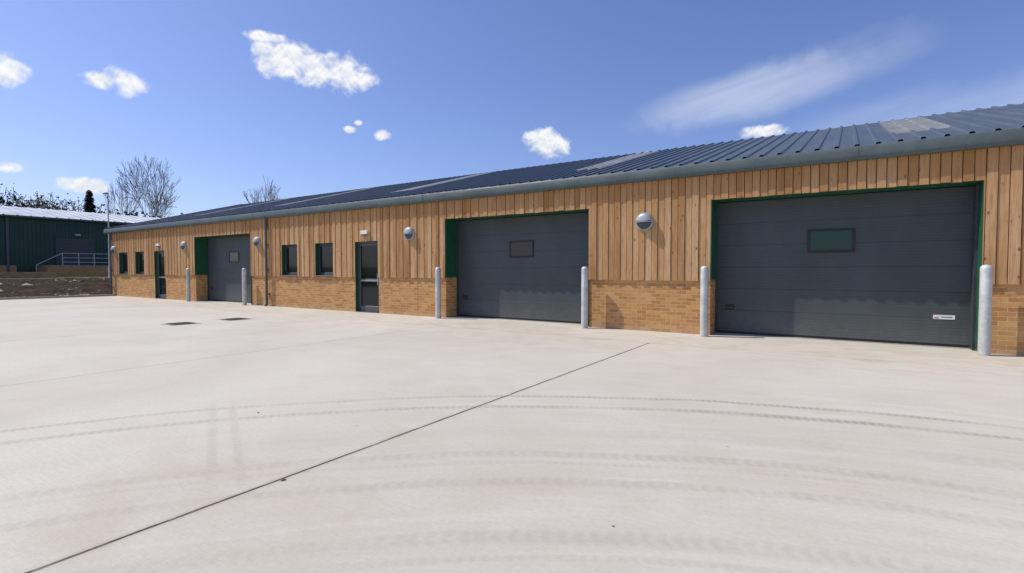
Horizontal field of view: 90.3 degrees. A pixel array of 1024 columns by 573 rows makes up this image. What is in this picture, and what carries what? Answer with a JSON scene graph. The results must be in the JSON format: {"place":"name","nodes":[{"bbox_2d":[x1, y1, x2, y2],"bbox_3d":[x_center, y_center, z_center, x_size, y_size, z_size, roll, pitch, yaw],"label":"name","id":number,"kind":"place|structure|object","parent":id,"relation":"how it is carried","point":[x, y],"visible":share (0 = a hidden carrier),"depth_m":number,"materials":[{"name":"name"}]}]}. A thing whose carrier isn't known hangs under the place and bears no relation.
{"place":"outdoors","nodes":[
{"label":"outdoors","id":0,"kind":"place"},
{"bbox_2d":[0,276,112,297],"bbox_3d":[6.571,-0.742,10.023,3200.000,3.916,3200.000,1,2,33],"label":"ground","id":1,"kind":"structure","parent":0,"point":[91,285],"depth_m":31.80,"materials":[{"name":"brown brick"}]},
{"bbox_2d":[0,272,56,277],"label":"brick wall","id":2,"kind":"structure","parent":1,"relation":"on","point":[27,274],"depth_m":45.93,"materials":[{"name":"brick"}]},
{"bbox_2d":[0,278,104,297],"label":"rubble","id":3,"kind":"object","parent":1,"relation":"on","point":[48,283],"visible":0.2,"depth_m":31.12,"materials":[{"name":"stone"}]},
{"bbox_2d":[0,294,115,299],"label":"kerb","id":4,"kind":"structure","parent":1,"relation":"on","point":[10,298],"depth_m":27.01,"materials":[{"name":"concrete"}]},
{"bbox_2d":[15,278,109,278],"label":"kerb","id":5,"kind":"structure","parent":1,"relation":"on","point":[50,278],"depth_m":37.87,"materials":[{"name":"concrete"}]},
{"bbox_2d":[0,205,159,276],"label":"green warehouse","id":6,"kind":"structure","parent":1,"relation":"on","point":[30,238],"depth_m":53.03,"materials":[{"name":"metal"}]},
{"bbox_2d":[36,253,108,271],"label":"handrail","id":7,"kind":"object","parent":6,"relation":"on","point":[78,262],"visible":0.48,"depth_m":52.41,"materials":[{"name":"metal"}]},
{"bbox_2d":[55,234,95,265],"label":"shutter door","id":8,"kind":"structure","parent":6,"relation":"in","point":[62,245],"depth_m":54.36,"materials":[{"name":"grey metal"}]},
{"bbox_2d":[82,190,96,212],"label":"conifer tree","id":9,"kind":"object","parent":1,"relation":"on","point":[89,205],"visible":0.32,"depth_m":89.29,"materials":[{"name":"green plant"}]},
{"bbox_2d":[0,183,182,217],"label":"tree row","id":10,"kind":"object","parent":1,"relation":"on","point":[38,201],"visible":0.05,"depth_m":89.11,"materials":[{"name":"green plant"}]},
{"bbox_2d":[101,178,143,214],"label":"bare tree","id":11,"kind":"object","parent":1,"relation":"on","point":[127,203],"visible":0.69,"depth_m":82.92,"materials":[{"name":"brown plant"}]},
{"bbox_2d":[115,153,180,217],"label":"bare tree","id":12,"kind":"object","parent":1,"relation":"on","point":[156,205],"visible":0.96,"depth_m":83.80,"materials":[{"name":"brown plant"}]},
{"bbox_2d":[242,177,279,202],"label":"bare tree","id":13,"kind":"object","parent":1,"relation":"on","point":[270,196],"visible":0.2,"depth_m":90.44,"materials":[{"name":"brown plant"}]},
{"bbox_2d":[105,204,240,228],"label":"verge trim","id":14,"kind":"structure","parent":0,"point":[171,216],"depth_m":32.42,"materials":[{"name":"grey metal"}]},
{"bbox_2d":[107,102,1023,228],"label":"metal roof","id":15,"kind":"structure","parent":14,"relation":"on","point":[992,118],"depth_m":14.91,"materials":[{"name":"grey metal"}]},
{"bbox_2d":[0,296,1023,572],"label":"concrete yard","id":16,"kind":"structure","parent":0,"point":[136,436],"depth_m":4.19,"materials":[{"name":"grey concrete"}]},
{"bbox_2d":[154,251,165,298],"bbox_3d":[-17.967,-0.604,26.248,1.160,2.467,0.320,1,2,33],"label":"entrance door","id":17,"kind":"structure","parent":16,"relation":"on","point":[160,284],"depth_m":26.41,"materials":[{"name":"grey metal"}]},
{"bbox_2d":[163,322,199,325],"bbox_3d":[-9.036,1.009,13.899,0.720,0.017,0.720,1,2,33],"label":"drain cover","id":18,"kind":"object","parent":16,"relation":"on","point":[179,323],"visible":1,"depth_m":13.81,"materials":[{"name":"metal"}]},
{"bbox_2d":[186,268,190,300],"bbox_3d":[-15.286,-0.068,24.043,0.186,1.575,0.186,1,2,33],"label":"bollard","id":19,"kind":"object","parent":16,"relation":"on","point":[188,294],"visible":0.98,"depth_m":23.98,"materials":[{"name":"metal"}]},
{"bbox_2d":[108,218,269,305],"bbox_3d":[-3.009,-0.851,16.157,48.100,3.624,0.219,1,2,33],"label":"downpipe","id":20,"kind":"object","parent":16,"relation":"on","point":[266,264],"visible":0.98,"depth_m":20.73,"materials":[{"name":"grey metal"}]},
{"bbox_2d":[216,318,249,320],"bbox_3d":[-8.256,0.969,15.181,0.720,0.017,0.720,1,2,33],"label":"drain cover","id":21,"kind":"object","parent":16,"relation":"on","point":[230,319],"visible":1,"depth_m":15.06,"materials":[{"name":"metal"}]},
{"bbox_2d":[242,268,246,304],"bbox_3d":[-11.252,0.015,21.405,0.186,1.575,0.186,1,2,33],"label":"bollard","id":22,"kind":"object","parent":16,"relation":"on","point":[244,292],"visible":0.95,"depth_m":21.34,"materials":[{"name":"metal"}]},
{"bbox_2d":[355,241,378,312],"bbox_3d":[-4.939,-0.337,17.726,1.160,2.467,0.320,1,2,33],"label":"entrance door","id":23,"kind":"structure","parent":16,"relation":"on","point":[366,280],"depth_m":17.79,"materials":[{"name":"grey metal"}]},
{"bbox_2d":[435,267,440,317],"bbox_3d":[-2.249,0.200,15.516,0.186,1.575,0.186,1,2,33],"label":"bollard","id":24,"kind":"object","parent":16,"relation":"on","point":[438,291],"visible":0.94,"depth_m":15.45,"materials":[{"name":"metal"}]},
{"bbox_2d":[458,316,577,323],"bbox_3d":[0.285,0.981,14.874,4.750,0.010,0.160,1,2,33],"label":"threshold","id":25,"kind":"object","parent":16,"relation":"on","point":[520,320],"visible":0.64,"depth_m":14.77,"materials":[{"name":"concrete"}]},
{"bbox_2d":[112,274,1023,355],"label":"brick plinth","id":26,"kind":"structure","parent":16,"relation":"on","point":[660,306],"depth_m":13.00,"materials":[{"name":"brown brick"}]},
{"bbox_2d":[287,155,1023,279],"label":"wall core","id":27,"kind":"object","parent":26,"relation":"on","point":[866,187],"visible":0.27,"depth_m":9.73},
{"bbox_2d":[119,252,127,273],"bbox_3d":[-21.680,-1.305,28.635,1.170,1.236,0.375,1,2,33],"label":"window","id":28,"kind":"structure","parent":27,"relation":"attached to","point":[123,262],"depth_m":28.81,"materials":[{"name":"grey metal"}]},
{"bbox_2d":[135,251,143,274],"bbox_3d":[-19.927,-1.269,27.489,1.080,1.236,0.375,1,2,33],"label":"window","id":29,"kind":"structure","parent":27,"relation":"attached to","point":[139,262],"depth_m":27.66,"materials":[{"name":"grey metal"}]},
{"bbox_2d":[194,233,251,303],"bbox_3d":[-12.840,-0.795,23.091,4.730,3.028,0.695,1,2,33],"label":"garage door","id":30,"kind":"structure","parent":27,"relation":"attached to","point":[221,261],"depth_m":23.73,"materials":[{"name":"grey metal"}]},
{"bbox_2d":[281,244,297,275],"bbox_3d":[-8.651,-1.037,20.114,1.070,1.236,0.375,1,2,33],"label":"window","id":31,"kind":"structure","parent":27,"relation":"attached to","point":[289,258],"depth_m":20.23,"materials":[{"name":"grey metal"}]},
{"bbox_2d":[314,243,332,275],"bbox_3d":[-6.865,-1.001,18.945,1.100,1.236,0.375,1,2,33],"label":"window","id":32,"kind":"structure","parent":27,"relation":"attached to","point":[323,259],"depth_m":19.05,"materials":[{"name":"grey metal"}]},
{"bbox_2d":[445,209,588,325],"bbox_3d":[0.139,-0.528,14.602,4.790,3.028,0.695,1,2,33],"label":"garage door","id":33,"kind":"structure","parent":27,"relation":"attached to","point":[521,266],"depth_m":14.81,"materials":[{"name":"grey metal"}]},
{"bbox_2d":[111,145,1023,284],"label":"timber cladding","id":34,"kind":"structure","parent":27,"relation":"attached to","point":[667,245],"depth_m":12.46,"materials":[{"name":"brown wood"}]},
{"bbox_2d":[180,241,185,249],"bbox_3d":[-15.885,-1.956,24.528,0.430,0.430,0.165,1,2,33],"label":"wall light","id":35,"kind":"object","parent":34,"relation":"attached to","point":[183,245],"visible":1,"depth_m":24.47,"materials":[{"name":"silver metal"}]},
{"bbox_2d":[253,237,259,246],"bbox_3d":[-10.614,-1.848,21.080,0.430,0.430,0.165,1,2,33],"label":"wall light","id":36,"kind":"object","parent":34,"relation":"attached to","point":[256,240],"visible":1,"depth_m":21.03,"materials":[{"name":"silver metal"}]},
{"bbox_2d":[360,231,367,234],"bbox_3d":[-5.077,-1.838,17.504,0.340,0.155,0.075,1,2,33],"label":"emergency light","id":37,"kind":"object","parent":34,"relation":"attached to","point":[363,232],"visible":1,"depth_m":17.46,"materials":[{"name":"white plastic"}]},
{"bbox_2d":[404,227,414,239],"bbox_3d":[-3.334,-1.698,16.319,0.430,0.430,0.165,1,2,33],"label":"wall light","id":38,"kind":"object","parent":34,"relation":"attached to","point":[409,233],"visible":1,"depth_m":16.27,"materials":[{"name":"silver metal"}]},
{"bbox_2d":[103,128,1023,233],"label":"gutter","id":39,"kind":"object","parent":34,"relation":"attached to","point":[990,139],"visible":1,"depth_m":11.53,"materials":[{"name":"grey metal"}]},
{"bbox_2d":[636,213,653,230],"bbox_3d":[3.126,-1.546,12.094,0.430,0.430,0.165,1,2,33],"label":"wall light","id":40,"kind":"object","parent":34,"relation":"attached to","point":[644,221],"visible":1,"depth_m":12.06,"materials":[{"name":"silver metal"}]},
{"bbox_2d":[710,180,983,350],"bbox_3d":[6.515,-0.397,10.432,4.530,3.028,0.695,1,2,33],"label":"garage door","id":41,"kind":"structure","parent":27,"relation":"attached to","point":[901,265],"depth_m":10.40,"materials":[{"name":"grey metal"}]},
{"bbox_2d":[581,267,587,327],"bbox_3d":[1.835,0.284,12.845,0.186,1.575,0.186,1,2,33],"label":"bollard","id":42,"kind":"object","parent":16,"relation":"on","point":[584,297],"visible":0.91,"depth_m":12.78,"materials":[{"name":"metal"}]},
{"bbox_2d":[699,266,708,336],"bbox_3d":[4.253,0.334,11.263,0.186,1.575,0.186,1,2,33],"label":"bollard","id":43,"kind":"object","parent":16,"relation":"on","point":[704,280],"visible":0.96,"depth_m":11.20,"materials":[{"name":"metal"}]},
{"bbox_2d":[715,332,969,348],"bbox_3d":[6.661,1.112,10.704,4.490,0.010,0.160,1,2,33],"label":"threshold","id":44,"kind":"object","parent":16,"relation":"on","point":[847,340],"visible":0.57,"depth_m":10.46,"materials":[{"name":"concrete"}]},
{"bbox_2d":[977,265,992,355],"bbox_3d":[8.119,0.413,8.735,0.186,1.575,0.186,1,2,33],"label":"bollard","id":45,"kind":"object","parent":16,"relation":"on","point":[985,308],"visible":0.95,"depth_m":8.68,"materials":[{"name":"metal"}]},
{"bbox_2d":[0,0,1023,217],"label":"sky","id":46,"kind":"structure","parent":0,"point":[309,97],"materials":[{"name":"blue"}]},
{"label":"access road","id":47,"kind":"structure","parent":0,"visible":0},
{"bbox_2d":[102,192,109,277],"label":"street lamp","id":48,"kind":"object","parent":47,"relation":"on","point":[106,193],"visible":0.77,"depth_m":44.83,"materials":[{"name":"metal"}]}
]}

